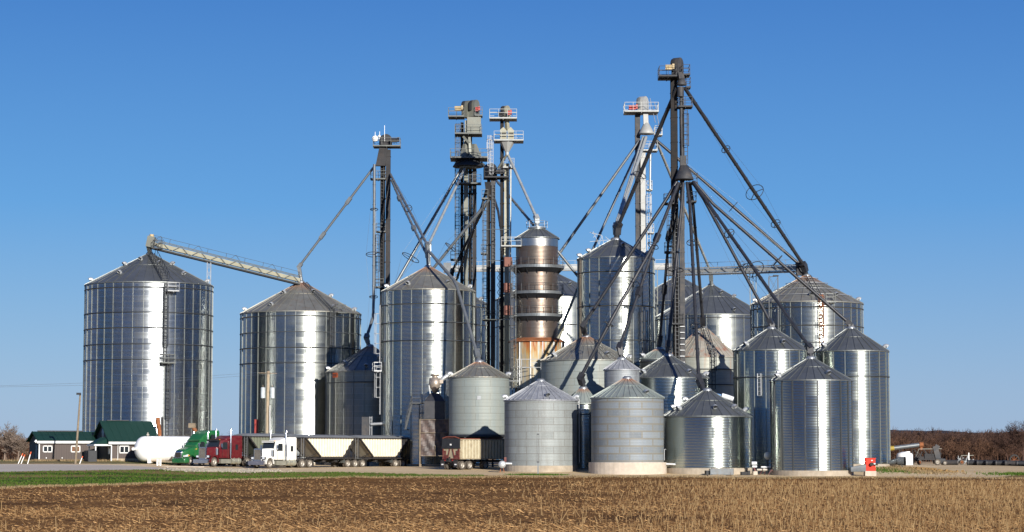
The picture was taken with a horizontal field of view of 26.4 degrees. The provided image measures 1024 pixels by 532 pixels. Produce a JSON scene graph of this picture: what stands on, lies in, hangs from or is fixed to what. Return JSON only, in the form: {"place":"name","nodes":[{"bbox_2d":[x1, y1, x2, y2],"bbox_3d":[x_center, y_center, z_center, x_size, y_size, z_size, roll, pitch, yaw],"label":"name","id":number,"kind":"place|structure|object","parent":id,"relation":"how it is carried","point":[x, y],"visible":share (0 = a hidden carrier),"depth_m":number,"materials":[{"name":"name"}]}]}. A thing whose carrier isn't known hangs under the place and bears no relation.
{"place":"outdoors","nodes":[
{"label":"outdoors","id":0,"kind":"place"},
{"bbox_2d":[0,464,168,471],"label":"road","id":1,"kind":"structure","parent":0,"point":[26,467],"depth_m":245.68,"materials":[{"name":"grey asphalt"}]},
{"bbox_2d":[0,460,187,463],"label":"lawn","id":2,"kind":"structure","parent":0,"point":[30,461],"depth_m":268.19,"materials":[{"name":"plant"}]},
{"bbox_2d":[155,417,163,435],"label":"auger spout","id":3,"kind":"object","parent":2,"relation":"on","point":[160,429],"visible":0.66,"depth_m":287.06,"materials":[{"name":"metal"}]},
{"bbox_2d":[0,469,483,486],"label":"verge grass","id":4,"kind":"structure","parent":0,"point":[208,477],"depth_m":218.30,"materials":[{"name":"green plant"}]},
{"bbox_2d":[2,456,966,464],"bbox_3d":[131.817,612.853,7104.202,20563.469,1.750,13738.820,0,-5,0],"label":"land","id":5,"kind":"structure","parent":0,"point":[925,462],"depth_m":262.23,"materials":[{"name":"plant"}]},
{"bbox_2d":[0,421,21,459],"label":"bare tree","id":6,"kind":"object","parent":5,"relation":"on","point":[5,441],"visible":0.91,"depth_m":418.33,"materials":[{"name":"grey plant"}]},
{"bbox_2d":[0,435,28,459],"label":"wood","id":7,"kind":"object","parent":5,"relation":"on","point":[13,454],"visible":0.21,"depth_m":458.57,"materials":[{"name":"brown plant"}]},
{"bbox_2d":[8,434,28,458],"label":"bare tree","id":8,"kind":"object","parent":5,"relation":"on","point":[21,447],"visible":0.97,"depth_m":413.95,"materials":[{"name":"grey plant"}]},
{"bbox_2d":[26,430,98,459],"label":"office building","id":9,"kind":"structure","parent":5,"relation":"on","point":[48,444],"depth_m":275.82,"materials":[{"name":"grey"}]},
{"bbox_2d":[84,420,157,461],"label":"house","id":10,"kind":"structure","parent":5,"relation":"on","point":[116,439],"depth_m":273.20,"materials":[{"name":"green"}]},
{"bbox_2d":[82,248,213,436],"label":"grain bin","id":11,"kind":"object","parent":5,"relation":"on","point":[148,318],"visible":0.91,"depth_m":292.83,"materials":[{"name":"metal"}]},
{"bbox_2d":[145,234,301,284],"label":"conveyor","id":12,"kind":"object","parent":11,"relation":"on","point":[152,241],"visible":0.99,"depth_m":305.25,"materials":[{"name":"metal"}]},
{"bbox_2d":[132,433,189,462],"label":"propane tank","id":13,"kind":"object","parent":5,"relation":"on","point":[149,449],"visible":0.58,"depth_m":267.29,"materials":[{"name":"white metal"}]},
{"bbox_2d":[494,274,576,463],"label":"grain bin","id":14,"kind":"object","parent":5,"relation":"on","point":[569,334],"visible":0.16,"depth_m":337.06,"materials":[{"name":"metal"}]},
{"bbox_2d":[655,279,698,315],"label":"grain bin","id":15,"kind":"object","parent":5,"relation":"on","point":[688,288],"visible":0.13,"depth_m":356.82,"materials":[{"name":"metal"}]},
{"bbox_2d":[890,436,1021,461],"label":"brush","id":16,"kind":"object","parent":5,"relation":"on","point":[975,450],"visible":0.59,"depth_m":582.33,"materials":[{"name":"brown plant"}]},
{"bbox_2d":[890,426,1023,461],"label":"wood","id":17,"kind":"object","parent":5,"relation":"on","point":[913,436],"visible":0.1,"depth_m":666.61,"materials":[{"name":"brown plant"}]},
{"bbox_2d":[953,430,976,456],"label":"bare tree","id":18,"kind":"object","parent":5,"relation":"on","point":[962,436],"visible":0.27,"depth_m":636.78,"materials":[{"name":"brown plant"}]},
{"bbox_2d":[987,430,1019,459],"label":"bare tree","id":19,"kind":"object","parent":5,"relation":"on","point":[998,440],"visible":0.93,"depth_m":557.60,"materials":[{"name":"brown plant"}]},
{"bbox_2d":[1000,421,1023,460],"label":"bare tree","id":20,"kind":"object","parent":5,"relation":"on","point":[1016,439],"visible":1,"depth_m":519.66,"materials":[{"name":"brown plant"}]},
{"bbox_2d":[0,477,1023,531],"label":"field","id":21,"kind":"structure","parent":0,"point":[389,482],"depth_m":119.44,"materials":[{"name":"soil"}]},
{"bbox_2d":[0,476,1023,531],"bbox_3d":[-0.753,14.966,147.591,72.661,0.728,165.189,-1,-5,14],"label":"sparse stubble","id":22,"kind":"object","parent":21,"relation":"on","point":[90,528],"visible":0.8,"depth_m":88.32,"materials":[{"name":"beige plant"}]},
{"bbox_2d":[0,474,1023,488],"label":"edge weeds","id":23,"kind":"object","parent":21,"relation":"on","point":[366,476],"visible":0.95,"depth_m":226.15,"materials":[{"name":"plant"}]},
{"bbox_2d":[511,473,1023,531],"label":"corn stubble","id":24,"kind":"object","parent":21,"relation":"on","point":[860,487],"visible":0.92,"depth_m":110.32,"materials":[{"name":"beige plant"}]},
{"bbox_2d":[0,0,1023,437],"label":"sky","id":25,"kind":"structure","parent":0,"point":[884,138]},
{"bbox_2d":[14,463,1023,477],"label":"yard","id":26,"kind":"structure","parent":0,"point":[496,468],"depth_m":248.74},
{"bbox_2d":[74,393,80,463],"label":"light pole","id":27,"kind":"object","parent":26,"relation":"on","point":[76,446],"visible":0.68,"depth_m":261.20,"materials":[{"name":"brown wood"}]},
{"bbox_2d":[0,459,226,465],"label":"weeds by office","id":28,"kind":"object","parent":26,"relation":"on","point":[80,460],"visible":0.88,"depth_m":271.53,"materials":[{"name":"brown plant"}]},
{"bbox_2d":[172,430,230,465],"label":"semi truck","id":29,"kind":"object","parent":26,"relation":"on","point":[188,452],"visible":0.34,"depth_m":266.41,"materials":[{"name":"green paint"}]},
{"bbox_2d":[193,429,252,466],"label":"semi truck","id":30,"kind":"object","parent":26,"relation":"on","point":[222,450],"visible":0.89,"depth_m":263.63,"materials":[{"name":"red metal"}]},
{"bbox_2d":[158,467,291,472],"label":"gravel","id":31,"kind":"structure","parent":26,"relation":"on","point":[238,470],"depth_m":242.46,"materials":[{"name":"grey gravel"}]},
{"bbox_2d":[233,433,301,465],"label":"hopper trailer","id":32,"kind":"object","parent":26,"relation":"on","point":[251,442],"visible":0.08,"depth_m":267.95,"materials":[{"name":"metal"}]},
{"bbox_2d":[260,371,276,465],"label":"utility pole","id":33,"kind":"object","parent":26,"relation":"on","point":[272,391],"visible":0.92,"depth_m":278.19,"materials":[{"name":"brown wood"}]},
{"bbox_2d":[248,430,313,467],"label":"semi truck","id":34,"kind":"object","parent":26,"relation":"on","point":[277,451],"visible":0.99,"depth_m":259.23,"materials":[{"name":"white paint"}]},
{"bbox_2d":[239,280,361,464],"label":"grain bin","id":35,"kind":"object","parent":26,"relation":"on","point":[297,339],"visible":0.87,"depth_m":304.39,"materials":[{"name":"metal"}]},
{"bbox_2d":[289,434,366,466],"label":"hopper trailer","id":36,"kind":"object","parent":26,"relation":"on","point":[333,450],"visible":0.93,"depth_m":265.70,"materials":[{"name":"metal"}]},
{"bbox_2d":[324,344,381,465],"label":"grain bin","id":37,"kind":"object","parent":26,"relation":"on","point":[351,401],"visible":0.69,"depth_m":295.28,"materials":[{"name":"metal"}]},
{"bbox_2d":[363,164,381,344],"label":"grain spout","id":38,"kind":"object","parent":37,"relation":"attached to","point":[366,337],"visible":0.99,"depth_m":307.46,"materials":[{"name":"grey metal"}]},
{"bbox_2d":[362,417,382,465],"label":"control cabinet","id":39,"kind":"object","parent":26,"relation":"on","point":[366,424],"visible":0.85,"depth_m":282.85,"materials":[{"name":"metal"}]},
{"bbox_2d":[344,435,409,466],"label":"hopper trailer","id":40,"kind":"object","parent":26,"relation":"on","point":[383,450],"visible":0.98,"depth_m":273.69,"materials":[{"name":"metal"}]},
{"bbox_2d":[370,125,400,349],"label":"bucket elevator","id":41,"kind":"object","parent":26,"relation":"on","point":[385,145],"visible":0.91,"depth_m":313.10,"materials":[{"name":"metal"}]},
{"bbox_2d":[297,167,372,279],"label":"grain spout","id":42,"kind":"object","parent":41,"relation":"attached to","point":[323,233],"visible":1,"depth_m":313.10,"materials":[{"name":"grey metal"}]},
{"bbox_2d":[390,179,424,252],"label":"grain spout","id":43,"kind":"object","parent":41,"relation":"attached to","point":[413,227],"visible":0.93,"depth_m":300.36,"materials":[{"name":"grey metal"}]},
{"bbox_2d":[405,393,423,429],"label":"steel stair","id":44,"kind":"object","parent":26,"relation":"on","point":[411,403],"visible":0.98,"depth_m":274.06,"materials":[{"name":"grey metal"}]},
{"bbox_2d":[372,265,475,465],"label":"grain bin","id":45,"kind":"object","parent":26,"relation":"on","point":[425,334],"visible":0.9,"depth_m":279.94,"materials":[{"name":"metal"}]},
{"bbox_2d":[389,173,430,264],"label":"grain spout","id":46,"kind":"object","parent":45,"relation":"attached to","point":[427,254],"visible":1,"depth_m":294.20,"materials":[{"name":"grey metal"}]},
{"bbox_2d":[419,373,453,466],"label":"dust collector","id":47,"kind":"object","parent":26,"relation":"on","point":[433,427],"visible":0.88,"depth_m":270.90,"materials":[{"name":"metal"}]},
{"bbox_2d":[448,100,488,463],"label":"bucket elevator","id":48,"kind":"object","parent":26,"relation":"on","point":[470,158],"visible":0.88,"depth_m":306.16,"materials":[{"name":"metal"}]},
{"bbox_2d":[395,168,461,282],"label":"grain spout","id":49,"kind":"object","parent":48,"relation":"attached to","point":[429,224],"visible":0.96,"depth_m":303.32,"materials":[{"name":"grey metal"}]},
{"bbox_2d":[427,167,465,264],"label":"grain spout","id":50,"kind":"object","parent":48,"relation":"attached to","point":[446,206],"visible":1,"depth_m":294.77,"materials":[{"name":"metal"}]},
{"bbox_2d":[481,162,533,225],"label":"grain spout","id":51,"kind":"object","parent":48,"relation":"attached to","point":[515,203],"visible":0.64,"depth_m":289.09,"materials":[{"name":"grey metal"}]},
{"bbox_2d":[441,436,503,469],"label":"dump trailer","id":52,"kind":"object","parent":26,"relation":"on","point":[454,449],"visible":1,"depth_m":252.44,"materials":[{"name":"metal"}]},
{"bbox_2d":[447,359,510,466],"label":"raised grain bin","id":53,"kind":"object","parent":26,"relation":"on","point":[478,388],"visible":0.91,"depth_m":264.41,"materials":[{"name":"metal"}]},
{"bbox_2d":[427,249,480,359],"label":"grain spout","id":54,"kind":"object","parent":53,"relation":"attached to","point":[476,353],"visible":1,"depth_m":274.15,"materials":[{"name":"grey metal"}]},
{"bbox_2d":[476,297,488,464],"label":"grain bin","id":55,"kind":"object","parent":26,"relation":"on","point":[481,335],"visible":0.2,"depth_m":309.46,"materials":[{"name":"metal"}]},
{"bbox_2d":[483,105,523,373],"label":"bucket elevator","id":56,"kind":"object","parent":26,"relation":"on","point":[506,141],"visible":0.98,"depth_m":290.74,"materials":[{"name":"metal"}]},
{"bbox_2d":[481,163,507,367],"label":"bucket elevator","id":57,"kind":"object","parent":56,"relation":"attached to","point":[489,175],"visible":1,"depth_m":290.41,"materials":[{"name":"metal"}]},
{"bbox_2d":[433,199,489,267],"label":"grain spout","id":58,"kind":"object","parent":57,"relation":"attached to","point":[463,231],"visible":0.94,"depth_m":291.74,"materials":[{"name":"grey metal"}]},
{"bbox_2d":[455,190,485,280],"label":"grain spout","id":59,"kind":"object","parent":57,"relation":"attached to","point":[468,245],"visible":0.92,"depth_m":296.28,"materials":[{"name":"grey metal"}]},
{"bbox_2d":[450,195,490,275],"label":"grain spout","id":60,"kind":"object","parent":57,"relation":"attached to","point":[452,270],"visible":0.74,"depth_m":304.07,"materials":[{"name":"grey metal"}]},
{"bbox_2d":[507,154,539,225],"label":"grain spout","id":61,"kind":"object","parent":56,"relation":"attached to","point":[536,216],"visible":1,"depth_m":285.34,"materials":[{"name":"metal"}]},
{"bbox_2d":[501,220,565,393],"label":"grain dryer","id":62,"kind":"object","parent":26,"relation":"on","point":[536,268],"visible":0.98,"depth_m":278.27,"materials":[{"name":"metal"}]},
{"bbox_2d":[556,288,576,338],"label":"grain spout","id":63,"kind":"object","parent":62,"relation":"attached to","point":[560,329],"visible":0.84,"depth_m":278.27,"materials":[{"name":"silver metal"}]},
{"bbox_2d":[502,379,579,471],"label":"grain bin","id":64,"kind":"object","parent":26,"relation":"on","point":[545,410],"visible":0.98,"depth_m":244.88,"materials":[{"name":"metal"}]},
{"bbox_2d":[443,259,670,459],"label":"conveyor","id":65,"kind":"object","parent":26,"relation":"on","point":[447,266],"visible":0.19,"depth_m":352.80,"materials":[{"name":"metal"}]},
{"bbox_2d":[572,386,592,468],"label":"grain bin","id":66,"kind":"object","parent":26,"relation":"on","point":[585,393],"visible":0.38,"depth_m":252.57,"materials":[{"name":"metal"}]},
{"bbox_2d":[577,182,679,386],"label":"grain spout","id":67,"kind":"object","parent":66,"relation":"attached to","point":[581,379],"visible":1,"depth_m":255.11,"materials":[{"name":"grey metal"}]},
{"bbox_2d":[540,335,631,395],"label":"grain bin","id":68,"kind":"object","parent":26,"relation":"on","point":[562,368],"visible":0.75,"depth_m":260.38,"materials":[{"name":"metal"}]},
{"bbox_2d":[580,181,676,335],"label":"grain spout","id":69,"kind":"object","parent":68,"relation":"attached to","point":[583,327],"visible":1,"depth_m":263.91,"materials":[{"name":"grey metal"}]},
{"bbox_2d":[576,237,654,367],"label":"grain bin","id":70,"kind":"object","parent":26,"relation":"on","point":[598,267],"visible":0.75,"depth_m":271.56,"materials":[{"name":"metal"}]},
{"bbox_2d":[612,136,643,234],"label":"grain spout","id":71,"kind":"object","parent":70,"relation":"attached to","point":[640,144],"visible":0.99,"depth_m":284.75,"materials":[{"name":"metal"}]},
{"bbox_2d":[603,357,639,388],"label":"grain bin","id":72,"kind":"object","parent":26,"relation":"on","point":[619,368],"visible":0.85,"depth_m":250.42,"materials":[{"name":"metal"}]},
{"bbox_2d":[616,182,679,356],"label":"grain spout","id":73,"kind":"object","parent":72,"relation":"attached to","point":[620,344],"visible":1,"depth_m":255.64,"materials":[{"name":"grey metal"}]},
{"bbox_2d":[589,376,666,474],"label":"grain bin","id":74,"kind":"object","parent":26,"relation":"on","point":[627,425],"visible":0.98,"depth_m":238.93,"materials":[{"name":"metal"}]},
{"bbox_2d":[623,96,662,252],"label":"bucket elevator","id":75,"kind":"object","parent":26,"relation":"on","point":[639,108],"visible":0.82,"depth_m":292.21,"materials":[{"name":"metal"}]},
{"bbox_2d":[558,140,640,256],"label":"grain spout","id":76,"kind":"object","parent":75,"relation":"attached to","point":[599,196],"visible":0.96,"depth_m":291.72,"materials":[{"name":"grey metal"}]},
{"bbox_2d":[591,143,639,249],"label":"grain spout","id":77,"kind":"object","parent":75,"relation":"attached to","point":[614,201],"visible":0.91,"depth_m":288.58,"materials":[{"name":"grey metal"}]},
{"bbox_2d":[617,136,646,220],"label":"grain spout","id":78,"kind":"object","parent":75,"relation":"attached to","point":[635,166],"visible":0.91,"depth_m":285.04,"materials":[{"name":"metal"}]},
{"bbox_2d":[656,142,712,284],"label":"grain spout","id":79,"kind":"object","parent":75,"relation":"attached to","point":[687,216],"visible":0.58,"depth_m":309.42,"materials":[{"name":"metal"}]},
{"bbox_2d":[656,139,803,274],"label":"grain spout","id":80,"kind":"object","parent":75,"relation":"attached to","point":[778,245],"visible":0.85,"depth_m":291.55,"materials":[{"name":"grey metal"}]},
{"bbox_2d":[639,347,665,369],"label":"grain bin","id":81,"kind":"object","parent":26,"relation":"on","point":[655,354],"visible":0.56,"depth_m":266.71,"materials":[{"name":"metal"}]},
{"bbox_2d":[639,353,709,413],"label":"grain bin","id":82,"kind":"object","parent":26,"relation":"on","point":[670,378],"visible":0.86,"depth_m":252.75,"materials":[{"name":"metal"}]},
{"bbox_2d":[665,182,684,352],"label":"grain spout","id":83,"kind":"object","parent":82,"relation":"attached to","point":[668,344],"visible":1,"depth_m":259.83,"materials":[{"name":"grey metal"}]},
{"bbox_2d":[658,57,697,361],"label":"bucket elevator","id":84,"kind":"object","parent":26,"relation":"on","point":[677,76],"visible":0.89,"depth_m":264.87,"materials":[{"name":"metal"}]},
{"bbox_2d":[613,87,676,237],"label":"grain spout","id":85,"kind":"object","parent":84,"relation":"attached to","point":[618,225],"visible":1,"depth_m":271.51,"materials":[{"name":"grey metal"}]},
{"bbox_2d":[656,183,680,346],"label":"grain spout","id":86,"kind":"object","parent":84,"relation":"attached to","point":[660,335],"visible":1,"depth_m":266.43,"materials":[{"name":"grey metal"}]},
{"bbox_2d":[688,182,705,327],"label":"grain spout","id":87,"kind":"object","parent":84,"relation":"attached to","point":[702,319],"visible":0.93,"depth_m":268.89,"materials":[{"name":"grey metal"}]},
{"bbox_2d":[684,87,808,274],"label":"grain spout","id":88,"kind":"object","parent":84,"relation":"attached to","point":[803,265],"visible":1,"depth_m":278.94,"materials":[{"name":"grey metal"}]},
{"bbox_2d":[655,283,750,352],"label":"grain bin","id":89,"kind":"object","parent":26,"relation":"on","point":[726,315],"visible":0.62,"depth_m":318.39,"materials":[{"name":"metal"}]},
{"bbox_2d":[672,326,733,403],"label":"grain bin","id":90,"kind":"object","parent":26,"relation":"on","point":[716,356],"visible":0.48,"depth_m":269.34,"materials":[{"name":"metal"}]},
{"bbox_2d":[664,388,753,474],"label":"grain bin","id":91,"kind":"object","parent":26,"relation":"on","point":[706,429],"visible":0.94,"depth_m":240.22,"materials":[{"name":"metal"}]},
{"bbox_2d":[685,182,704,390],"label":"grain spout","id":92,"kind":"object","parent":91,"relation":"attached to","point":[699,381],"visible":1,"depth_m":252.84,"materials":[{"name":"grey metal"}]},
{"bbox_2d":[705,468,733,474],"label":"steel crate","id":93,"kind":"object","parent":26,"relation":"on","point":[723,471],"visible":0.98,"depth_m":235.84,"materials":[{"name":"metal"}]},
{"bbox_2d":[667,259,802,329],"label":"conveyor","id":94,"kind":"object","parent":26,"relation":"on","point":[728,270],"visible":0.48,"depth_m":297.65,"materials":[{"name":"metal"}]},
{"bbox_2d":[732,326,807,468],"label":"grain bin","id":95,"kind":"object","parent":26,"relation":"on","point":[761,359],"visible":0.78,"depth_m":253.94,"materials":[{"name":"metal"}]},
{"bbox_2d":[691,182,774,325],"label":"grain spout","id":96,"kind":"object","parent":95,"relation":"attached to","point":[770,321],"visible":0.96,"depth_m":260.57,"materials":[{"name":"grey metal"}]},
{"bbox_2d":[750,274,863,350],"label":"grain bin","id":97,"kind":"object","parent":26,"relation":"on","point":[816,320],"visible":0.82,"depth_m":284.27,"materials":[{"name":"metal"}]},
{"bbox_2d":[769,356,853,475],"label":"grain bin","id":98,"kind":"object","parent":26,"relation":"on","point":[811,415],"visible":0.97,"depth_m":235.69,"materials":[{"name":"metal"}]},
{"bbox_2d":[692,180,813,355],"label":"grain spout","id":99,"kind":"object","parent":98,"relation":"attached to","point":[809,347],"visible":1,"depth_m":250.44,"materials":[{"name":"grey metal"}]},
{"bbox_2d":[813,326,890,466],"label":"grain bin","id":100,"kind":"object","parent":26,"relation":"on","point":[860,359],"visible":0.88,"depth_m":255.85,"materials":[{"name":"metal"}]},
{"bbox_2d":[695,181,853,325],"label":"grain spout","id":101,"kind":"object","parent":100,"relation":"attached to","point":[848,322],"visible":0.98,"depth_m":261.93,"materials":[{"name":"grey metal"}]},
{"bbox_2d":[850,458,877,475],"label":"aeration fan","id":102,"kind":"object","parent":26,"relation":"on","point":[867,468],"visible":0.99,"depth_m":235.58},
{"bbox_2d":[897,451,912,464],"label":"plastic tank","id":103,"kind":"object","parent":26,"relation":"on","point":[908,455],"visible":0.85,"depth_m":297.95,"materials":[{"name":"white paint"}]},
{"bbox_2d":[890,442,923,452],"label":"tube auger","id":104,"kind":"object","parent":26,"relation":"on","point":[920,445],"visible":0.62,"depth_m":304.71,"materials":[{"name":"grey metal"}]},
{"bbox_2d":[875,465,971,475],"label":"grass","id":105,"kind":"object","parent":26,"relation":"on","point":[893,467],"visible":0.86,"depth_m":250.17,"materials":[{"name":"green plant"}]},
{"bbox_2d":[912,448,941,464],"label":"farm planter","id":106,"kind":"object","parent":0,"point":[927,457],"visible":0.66,"depth_m":303.85,"materials":[{"name":"metal"}]},
{"bbox_2d":[932,444,946,464],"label":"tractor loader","id":107,"kind":"object","parent":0,"point":[939,460],"visible":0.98,"depth_m":298.60,"materials":[{"name":"metal"}]},
{"bbox_2d":[966,471,1023,475],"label":"lane bend grass","id":108,"kind":"structure","parent":0,"point":[1009,473],"depth_m":244.87,"materials":[{"name":"green plant"}]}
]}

